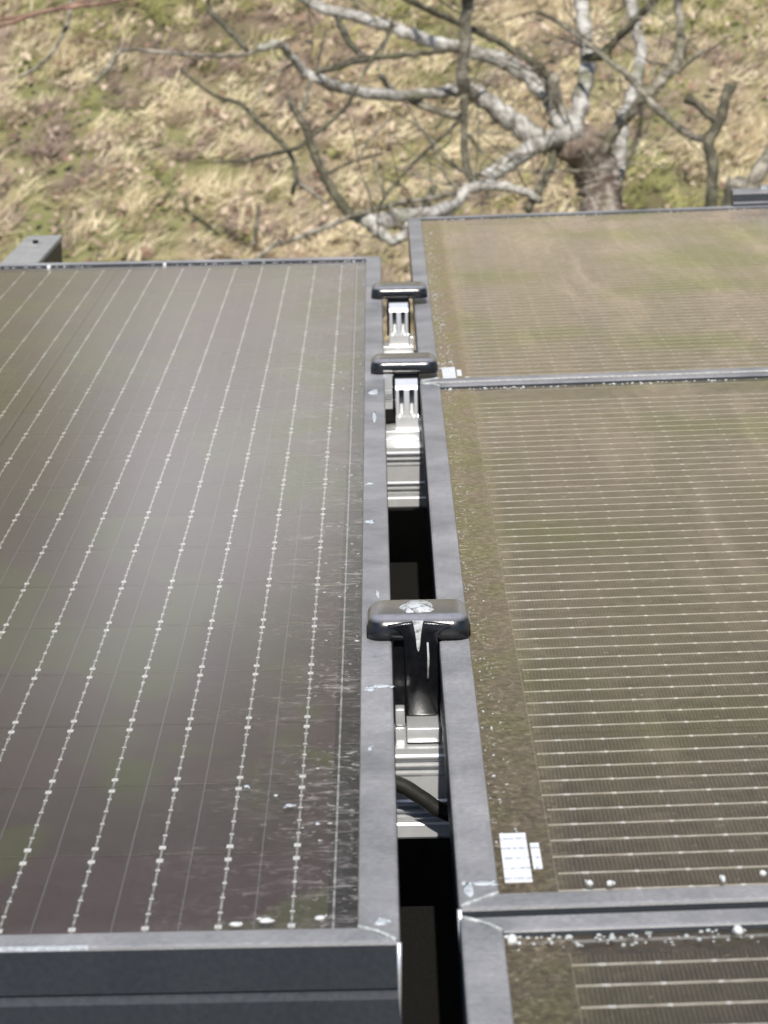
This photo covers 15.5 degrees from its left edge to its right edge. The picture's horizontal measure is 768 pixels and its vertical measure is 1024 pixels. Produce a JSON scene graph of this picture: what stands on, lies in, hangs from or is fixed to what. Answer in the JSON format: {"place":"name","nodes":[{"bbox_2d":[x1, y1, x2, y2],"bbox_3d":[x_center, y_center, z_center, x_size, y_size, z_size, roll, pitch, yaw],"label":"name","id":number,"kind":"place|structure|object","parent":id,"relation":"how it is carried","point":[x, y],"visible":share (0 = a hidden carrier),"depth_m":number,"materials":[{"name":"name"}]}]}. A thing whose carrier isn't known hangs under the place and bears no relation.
{"place":"outdoors","nodes":[
{"label":"outdoors","id":0,"kind":"place"},
{"bbox_2d":[0,0,767,349],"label":"ground","id":1,"kind":"structure","parent":0,"point":[248,26],"depth_m":8.64,"materials":[{"name":"beige plant"}]},
{"bbox_2d":[0,0,123,78],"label":"branch","id":2,"kind":"object","parent":1,"relation":"on","point":[68,7],"visible":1,"depth_m":5.20,"materials":[{"name":"plant"}]},
{"bbox_2d":[0,0,767,331],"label":"fallen leaves","id":3,"kind":"object","parent":1,"relation":"on","point":[326,144],"visible":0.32,"depth_m":8.58,"materials":[{"name":"beige plant"}]},
{"bbox_2d":[93,0,749,258],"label":"apple tree","id":4,"kind":"object","parent":1,"relation":"on","point":[577,144],"visible":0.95,"depth_m":6.37,"materials":[{"name":"grey plant"}]},
{"bbox_2d":[385,409,462,1023],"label":"house","id":5,"kind":"structure","parent":1,"relation":"on","point":[431,992],"depth_m":1.34,"materials":[{"name":"black"}]},
{"bbox_2d":[386,440,426,507],"bbox_3d":[0.052,-0.028,1.958,2.500,0.042,0.041,-1,12,0],"label":"mounting rail","id":6,"kind":"object","parent":5,"relation":"attached to","point":[405,476],"depth_m":1.94,"materials":[{"name":"metal"}]},
{"bbox_2d":[371,352,437,439],"bbox_3d":[0.015,-0.082,1.981,0.047,0.054,0.052,-1,12,0],"label":"panel clamp","id":7,"kind":"object","parent":6,"relation":"attached to","point":[402,383],"visible":0.83,"depth_m":1.97,"materials":[{"name":"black metal"}]},
{"bbox_2d":[394,723,449,838],"bbox_3d":[0.055,0.121,1.279,2.500,0.042,0.041,-1,12,0],"label":"mounting rail","id":8,"kind":"object","parent":5,"relation":"attached to","point":[421,765],"depth_m":1.26,"materials":[{"name":"metal"}]},
{"bbox_2d":[0,256,401,1023],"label":"solar panel","id":9,"kind":"object","parent":8,"relation":"on","point":[198,810],"visible":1,"depth_m":1.28,"materials":[{"name":"black glass"}]},
{"bbox_2d":[366,599,470,745],"bbox_3d":[0.016,0.071,1.280,0.047,0.056,0.055,-1,12,0],"label":"panel clamp","id":10,"kind":"object","parent":8,"relation":"attached to","point":[414,631],"visible":0.97,"depth_m":1.27,"materials":[{"name":"black metal"}]},
{"bbox_2d":[396,775,448,821],"bbox_3d":[-0.019,0.138,1.256,0.552,0.063,0.022,1,37,3],"label":"cable","id":11,"kind":"object","parent":8,"relation":"attached to","point":[423,799],"visible":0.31,"depth_m":1.25,"materials":[{"name":"black rubber"}]},
{"bbox_2d":[420,371,767,1003],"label":"solar panel","id":12,"kind":"object","parent":8,"relation":"on","point":[598,546],"visible":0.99,"depth_m":1.28,"materials":[{"name":"brown glass"}]},
{"bbox_2d":[458,908,767,1023],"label":"solar panel","id":13,"kind":"object","parent":5,"relation":"attached to","point":[690,967],"visible":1,"depth_m":0.89,"materials":[{"name":"brown glass"}]},
{"bbox_2d":[631,81,737,206],"bbox_3d":[0.691,-0.359,6.418,0.143,1.394,0.433,-13,39,-15],"label":"sapling","id":14,"kind":"object","parent":1,"relation":"on","point":[709,137],"visible":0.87,"depth_m":5.99,"materials":[{"name":"brown plant"}]},
{"bbox_2d":[722,143,767,205],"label":"leaning trunk","id":15,"kind":"object","parent":1,"relation":"on","point":[757,174],"visible":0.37,"depth_m":5.58,"materials":[{"name":"grey plant"}]},
{"label":"mounting rail","id":16,"kind":"object","parent":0,"visible":0},
{"bbox_2d":[0,235,62,263],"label":"support beam","id":17,"kind":"structure","parent":16,"relation":"attached to","point":[39,249],"depth_m":3.02,"materials":[{"name":"metal"}]},
{"bbox_2d":[371,281,426,352],"bbox_3d":[0.013,-0.162,2.345,0.046,0.054,0.052,-1,12,0],"label":"panel clamp","id":18,"kind":"object","parent":16,"relation":"attached to","point":[398,295],"visible":0.91,"depth_m":2.33,"materials":[{"name":"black metal"}]},
{"bbox_2d":[408,205,767,404],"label":"solar panel","id":19,"kind":"object","parent":16,"relation":"on","point":[596,294],"visible":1,"depth_m":2.40,"materials":[{"name":"brown glass"}]},
{"bbox_2d":[731,185,767,206],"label":"mounting rail","id":20,"kind":"object","parent":19,"relation":"attached to","point":[749,196],"visible":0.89,"depth_m":2.98,"materials":[{"name":"metal"}]}
]}

